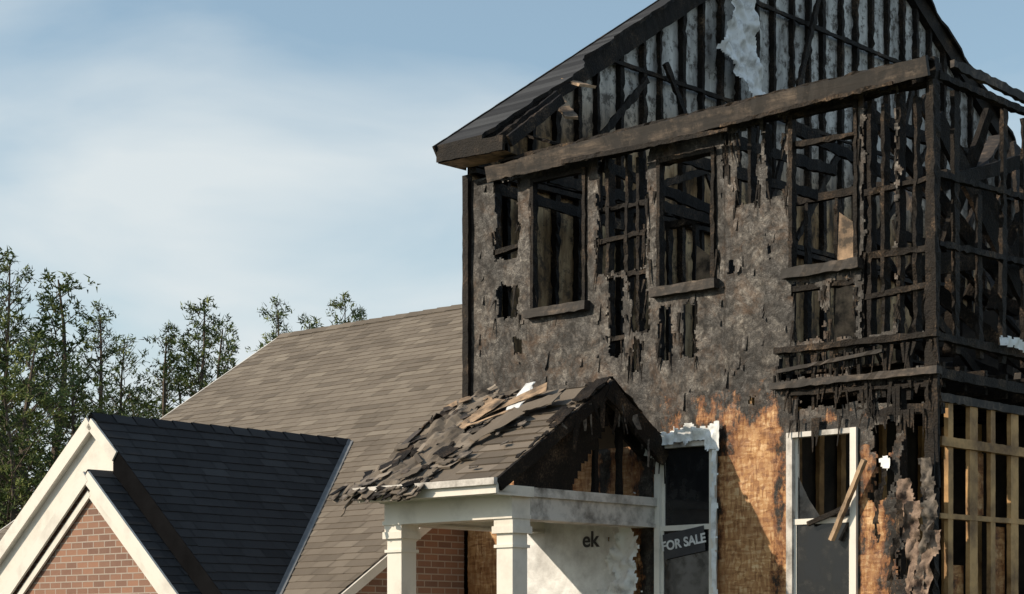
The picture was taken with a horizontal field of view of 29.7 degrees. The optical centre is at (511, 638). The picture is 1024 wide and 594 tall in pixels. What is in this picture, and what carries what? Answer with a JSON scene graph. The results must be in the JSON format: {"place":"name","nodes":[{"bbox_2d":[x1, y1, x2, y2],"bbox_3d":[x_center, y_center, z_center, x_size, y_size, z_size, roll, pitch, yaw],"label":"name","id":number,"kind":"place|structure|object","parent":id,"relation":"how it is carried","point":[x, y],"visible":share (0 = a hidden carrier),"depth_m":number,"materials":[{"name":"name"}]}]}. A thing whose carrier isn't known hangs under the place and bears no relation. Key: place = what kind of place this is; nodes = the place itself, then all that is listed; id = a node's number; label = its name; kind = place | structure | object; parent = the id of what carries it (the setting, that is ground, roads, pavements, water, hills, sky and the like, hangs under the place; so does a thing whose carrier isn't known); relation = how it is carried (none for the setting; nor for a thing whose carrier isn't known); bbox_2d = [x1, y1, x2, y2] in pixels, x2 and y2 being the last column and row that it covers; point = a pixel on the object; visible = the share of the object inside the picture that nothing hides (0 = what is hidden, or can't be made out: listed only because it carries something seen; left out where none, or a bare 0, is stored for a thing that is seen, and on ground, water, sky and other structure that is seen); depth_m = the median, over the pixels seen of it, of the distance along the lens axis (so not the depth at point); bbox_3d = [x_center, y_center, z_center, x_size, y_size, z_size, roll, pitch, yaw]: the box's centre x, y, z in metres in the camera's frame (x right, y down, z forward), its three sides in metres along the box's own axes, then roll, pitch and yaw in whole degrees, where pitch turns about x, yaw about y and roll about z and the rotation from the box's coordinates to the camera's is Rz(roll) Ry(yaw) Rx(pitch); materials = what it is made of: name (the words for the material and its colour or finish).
{"place":"outdoors","nodes":[
{"label":"outdoors","id":0,"kind":"place"},
{"bbox_2d":[0,0,1023,508],"label":"sky","id":1,"kind":"structure","parent":0,"point":[242,154],"materials":[{"name":"blue"}]},
{"bbox_2d":[596,492,642,593],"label":"house wrap shred","id":2,"kind":"object","parent":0,"point":[620,562],"visible":0.82,"depth_m":20.42,"materials":[{"name":"white plastic"}]},
{"label":"ground","id":3,"kind":"structure","parent":0,"visible":0},
{"bbox_2d":[0,377,61,528],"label":"pine tree","id":4,"kind":"object","parent":3,"relation":"on","point":[13,481],"visible":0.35,"depth_m":45.88,"materials":[{"name":"green plant"}]},
{"bbox_2d":[0,251,75,523],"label":"pine tree","id":5,"kind":"object","parent":3,"relation":"on","point":[8,319],"visible":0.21,"depth_m":54.93,"materials":[{"name":"green plant"}]},
{"bbox_2d":[0,245,88,519],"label":"pine tree","id":6,"kind":"object","parent":3,"relation":"on","point":[2,359],"visible":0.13,"depth_m":49.98,"materials":[{"name":"green plant"}]},
{"bbox_2d":[0,332,90,523],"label":"pine tree","id":7,"kind":"object","parent":3,"relation":"on","point":[21,470],"visible":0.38,"depth_m":47.98,"materials":[{"name":"green plant"}]},
{"bbox_2d":[0,267,116,489],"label":"pine tree","id":8,"kind":"object","parent":3,"relation":"on","point":[58,312],"visible":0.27,"depth_m":52.93,"materials":[{"name":"green plant"}]},
{"bbox_2d":[18,360,109,499],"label":"pine tree","id":9,"kind":"object","parent":3,"relation":"on","point":[72,418],"visible":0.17,"depth_m":49.87,"materials":[{"name":"green plant"}]},
{"bbox_2d":[50,300,143,442],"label":"pine tree","id":10,"kind":"object","parent":3,"relation":"on","point":[96,343],"visible":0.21,"depth_m":56.01,"materials":[{"name":"green plant"}]},
{"bbox_2d":[85,404,146,416],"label":"pine tree","id":11,"kind":"object","parent":3,"relation":"on","point":[119,410],"visible":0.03,"depth_m":50.01,"materials":[{"name":"green plant"}]},
{"bbox_2d":[84,385,158,417],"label":"pine tree","id":12,"kind":"object","parent":3,"relation":"on","point":[147,403],"visible":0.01,"depth_m":61.76,"materials":[{"name":"green plant"}]},
{"bbox_2d":[93,334,160,417],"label":"pine tree","id":13,"kind":"object","parent":3,"relation":"on","point":[121,362],"visible":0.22,"depth_m":59.91,"materials":[{"name":"green plant"}]},
{"bbox_2d":[113,365,197,417],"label":"pine tree","id":14,"kind":"object","parent":3,"relation":"on","point":[170,396],"visible":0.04,"depth_m":62.91,"materials":[{"name":"green plant"}]},
{"bbox_2d":[122,320,209,418],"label":"pine tree","id":15,"kind":"object","parent":3,"relation":"on","point":[164,389],"visible":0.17,"depth_m":58.00,"materials":[{"name":"green plant"}]},
{"bbox_2d":[147,296,237,417],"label":"pine tree","id":16,"kind":"object","parent":3,"relation":"on","point":[195,360],"visible":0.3,"depth_m":55.94,"materials":[{"name":"green plant"}]},
{"bbox_2d":[179,320,239,396],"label":"pine tree","id":17,"kind":"object","parent":3,"relation":"on","point":[233,347],"visible":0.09,"depth_m":56.90,"materials":[{"name":"green plant"}]},
{"bbox_2d":[0,412,466,593],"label":"garage gable","id":18,"kind":"structure","parent":3,"relation":"on","point":[118,504],"depth_m":22.30,"materials":[{"name":"black"}]},
{"bbox_2d":[0,304,466,593],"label":"side wing","id":19,"kind":"structure","parent":3,"relation":"on","point":[375,390],"depth_m":27.02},
{"bbox_2d":[245,296,294,351],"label":"pine tree","id":20,"kind":"object","parent":3,"relation":"on","point":[277,318],"visible":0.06,"depth_m":62.02,"materials":[{"name":"green plant"}]},
{"bbox_2d":[289,314,332,332],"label":"pine tree","id":21,"kind":"object","parent":3,"relation":"on","point":[309,322],"visible":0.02,"depth_m":60.04,"materials":[{"name":"green plant"}]},
{"bbox_2d":[308,291,366,328],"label":"pine tree","id":22,"kind":"object","parent":3,"relation":"on","point":[340,305],"visible":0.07,"depth_m":61.88,"materials":[{"name":"green plant"}]},
{"bbox_2d":[350,304,366,321],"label":"pine tree","id":23,"kind":"object","parent":3,"relation":"on","point":[360,307],"visible":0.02,"depth_m":63.98,"materials":[{"name":"green plant"}]},
{"bbox_2d":[352,380,667,593],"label":"front porch","id":24,"kind":"object","parent":3,"relation":"on","point":[541,473],"visible":0.81,"depth_m":19.28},
{"bbox_2d":[341,388,519,516],"bbox_3d":[-0.537,-1.960,20.142,1.349,1.436,2.369,0,0,43],"label":"sliding shingle mat","id":25,"kind":"object","parent":24,"relation":"on","point":[434,433],"visible":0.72,"depth_m":19.73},
{"bbox_2d":[364,390,511,486],"bbox_3d":[-0.743,-2.051,20.103,1.034,1.219,1.942,0,0,43],"label":"burnt shingle patch","id":26,"kind":"object","parent":24,"relation":"on","point":[431,420],"visible":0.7,"depth_m":20.25,"materials":[{"name":"brown wood"}]},
{"bbox_2d":[329,382,561,503],"bbox_3d":[-0.406,-2.042,19.964,2.052,1.382,2.432,0,0,43],"label":"porch roof debris","id":27,"kind":"object","parent":24,"relation":"on","point":[516,407],"visible":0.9,"depth_m":19.64,"materials":[{"name":"brown wood"}]},
{"bbox_2d":[409,394,534,468],"bbox_3d":[-0.280,-2.135,19.924,1.656,0.974,1.917,0,0,43],"label":"ash patch","id":28,"kind":"object","parent":24,"relation":"on","point":[465,453],"visible":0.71,"depth_m":19.36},
{"bbox_2d":[527,522,618,593],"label":"house wrap porch","id":29,"kind":"object","parent":24,"relation":"on","point":[561,559],"visible":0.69,"depth_m":21.03,"materials":[{"name":"white plastic"}]},
{"bbox_2d":[583,531,599,546],"bbox_3d":[0.853,-1.069,20.796,0.239,0.174,0.004,0,0,43],"label":"wrap lettering","id":30,"kind":"object","parent":29,"relation":"attached to","point":[588,540],"visible":1,"depth_m":20.79},
{"bbox_2d":[515,376,660,457],"bbox_3d":[0.672,-2.191,19.423,0.403,0.927,2.221,0,0,43],"label":"charred felt","id":31,"kind":"object","parent":24,"relation":"on","point":[561,414],"visible":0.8,"depth_m":19.27,"materials":[{"name":"asphalt roofing felt"},{"name":"charred"}]},
{"bbox_2d":[467,0,1015,593],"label":"gable end wall","id":32,"kind":"structure","parent":3,"relation":"on","point":[671,60],"depth_m":25.54,"materials":[{"name":"brown wood"}]},
{"bbox_2d":[432,0,1016,170],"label":"remaining roof edge","id":33,"kind":"object","parent":32,"relation":"attached to","point":[513,119],"visible":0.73,"depth_m":22.02,"materials":[{"name":"black wood"}]},
{"bbox_2d":[716,0,765,96],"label":"hanging gable wrap","id":34,"kind":"object","parent":32,"relation":"attached to","point":[737,45],"visible":0.97,"depth_m":25.52,"materials":[{"name":"white plastic"}]},
{"bbox_2d":[462,56,1023,593],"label":"front wall framing","id":35,"kind":"object","parent":3,"relation":"on","point":[930,418],"visible":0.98,"depth_m":18.70,"materials":[{"name":"brown wood"}]},
{"bbox_2d":[476,142,860,409],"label":"peeling char flakes","id":36,"kind":"object","parent":35,"relation":"attached to","point":[596,311],"visible":0.84,"depth_m":20.00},
{"bbox_2d":[644,421,718,458],"bbox_3d":[1.717,-2.042,19.920,1.004,0.344,0.066,0,0,43],"label":"window wrap","id":37,"kind":"object","parent":35,"relation":"attached to","point":[709,435],"depth_m":19.76,"materials":[{"name":"white plastic"}]},
{"bbox_2d":[654,440,716,593],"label":"front window","id":38,"kind":"structure","parent":35,"relation":"attached to","point":[682,496],"depth_m":20.02,"materials":[{"name":"white paint"}]},
{"bbox_2d":[661,525,705,559],"bbox_3d":[1.777,-0.990,19.966,0.581,0.340,0.011,0,0,43],"label":"for sale sign","id":39,"kind":"object","parent":38,"relation":"attached to","point":[684,542],"visible":1,"depth_m":19.96,"materials":[{"name":"black plastic"}]},
{"bbox_2d":[710,449,717,593],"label":"window trim","id":40,"kind":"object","parent":38,"relation":"attached to","point":[714,505],"depth_m":19.65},
{"bbox_2d":[467,85,924,593],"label":"front wall sheathing","id":41,"kind":"object","parent":35,"relation":"attached to","point":[751,508],"visible":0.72,"depth_m":19.66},
{"bbox_2d":[485,55,942,182],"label":"eave beam","id":42,"kind":"structure","parent":35,"relation":"on","point":[679,128],"depth_m":19.52,"materials":[{"name":"brown wood"}]},
{"bbox_2d":[491,127,943,432],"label":"charred shards","id":43,"kind":"object","parent":35,"relation":"attached to","point":[828,333],"visible":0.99,"depth_m":19.62,"materials":[{"name":"brown wood"}]},
{"bbox_2d":[786,427,857,593],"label":"front window","id":44,"kind":"structure","parent":35,"relation":"attached to","point":[818,561],"depth_m":18.89,"materials":[{"name":"white paint"}]},
{"bbox_2d":[806,459,866,540],"bbox_3d":[3.134,-1.325,18.622,0.081,0.771,0.720,0,0,-42],"label":"leaning board","id":45,"kind":"object","parent":44,"relation":"attached to","point":[840,511],"visible":1,"depth_m":18.55,"materials":[{"name":"brown wood"}]},
{"bbox_2d":[780,339,938,453],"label":"charred siding shreds","id":46,"kind":"object","parent":35,"relation":"attached to","point":[908,415],"visible":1,"depth_m":18.31,"materials":[{"name":"black wood"}]},
{"bbox_2d":[872,468,886,542],"bbox_3d":[3.459,-1.251,18.166,0.142,0.702,0.072,0,0,43],"label":"hanging insulation strip","id":47,"kind":"object","parent":35,"relation":"attached to","point":[878,493],"visible":1,"depth_m":18.17,"materials":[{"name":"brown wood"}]},
{"bbox_2d":[879,456,889,467],"bbox_3d":[3.527,-1.660,18.282,0.127,0.142,0.013,0,0,43],"label":"corner wrap","id":48,"kind":"object","parent":35,"relation":"attached to","point":[885,461],"visible":1,"depth_m":18.28,"materials":[{"name":"white plastic"}]},
{"bbox_2d":[887,499,903,593],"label":"hanging insulation strip","id":49,"kind":"object","parent":35,"relation":"attached to","point":[898,505],"visible":1,"depth_m":18.08,"materials":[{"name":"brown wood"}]},
{"bbox_2d":[896,478,916,593],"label":"hanging insulation strip","id":50,"kind":"object","parent":35,"relation":"attached to","point":[904,492],"visible":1,"depth_m":18.09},
{"bbox_2d":[902,500,928,593],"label":"hanging insulation strip","id":51,"kind":"object","parent":35,"relation":"attached to","point":[912,510],"visible":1,"depth_m":18.02,"materials":[{"name":"beige fabric"}]},
{"bbox_2d":[913,457,937,588],"bbox_3d":[3.821,-0.790,17.879,0.226,1.782,0.124,0,0,43],"label":"hanging insulation strip","id":52,"kind":"object","parent":35,"relation":"attached to","point":[929,505],"visible":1,"depth_m":17.89,"materials":[{"name":"fibrous insulation"},{"name":"soot"}]},
{"bbox_2d":[912,530,940,593],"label":"hanging insulation strip","id":53,"kind":"object","parent":35,"relation":"attached to","point":[932,549],"visible":1,"depth_m":17.88,"materials":[{"name":"beige fabric"}]},
{"bbox_2d":[498,94,1023,593],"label":"interior charred framing","id":54,"kind":"object","parent":3,"relation":"on","point":[824,472],"visible":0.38,"depth_m":21.02,"materials":[{"name":"brown wood"}]},
{"bbox_2d":[938,59,1023,593],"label":"side wall framing","id":55,"kind":"object","parent":3,"relation":"on","point":[973,446],"visible":0.98,"depth_m":18.66,"materials":[{"name":"brown wood"}]},
{"bbox_2d":[1000,335,1023,352],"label":"side wrap scrap","id":56,"kind":"object","parent":55,"relation":"attached to","point":[1017,342],"visible":1,"depth_m":18.82,"materials":[{"name":"white plastic"}]}
]}

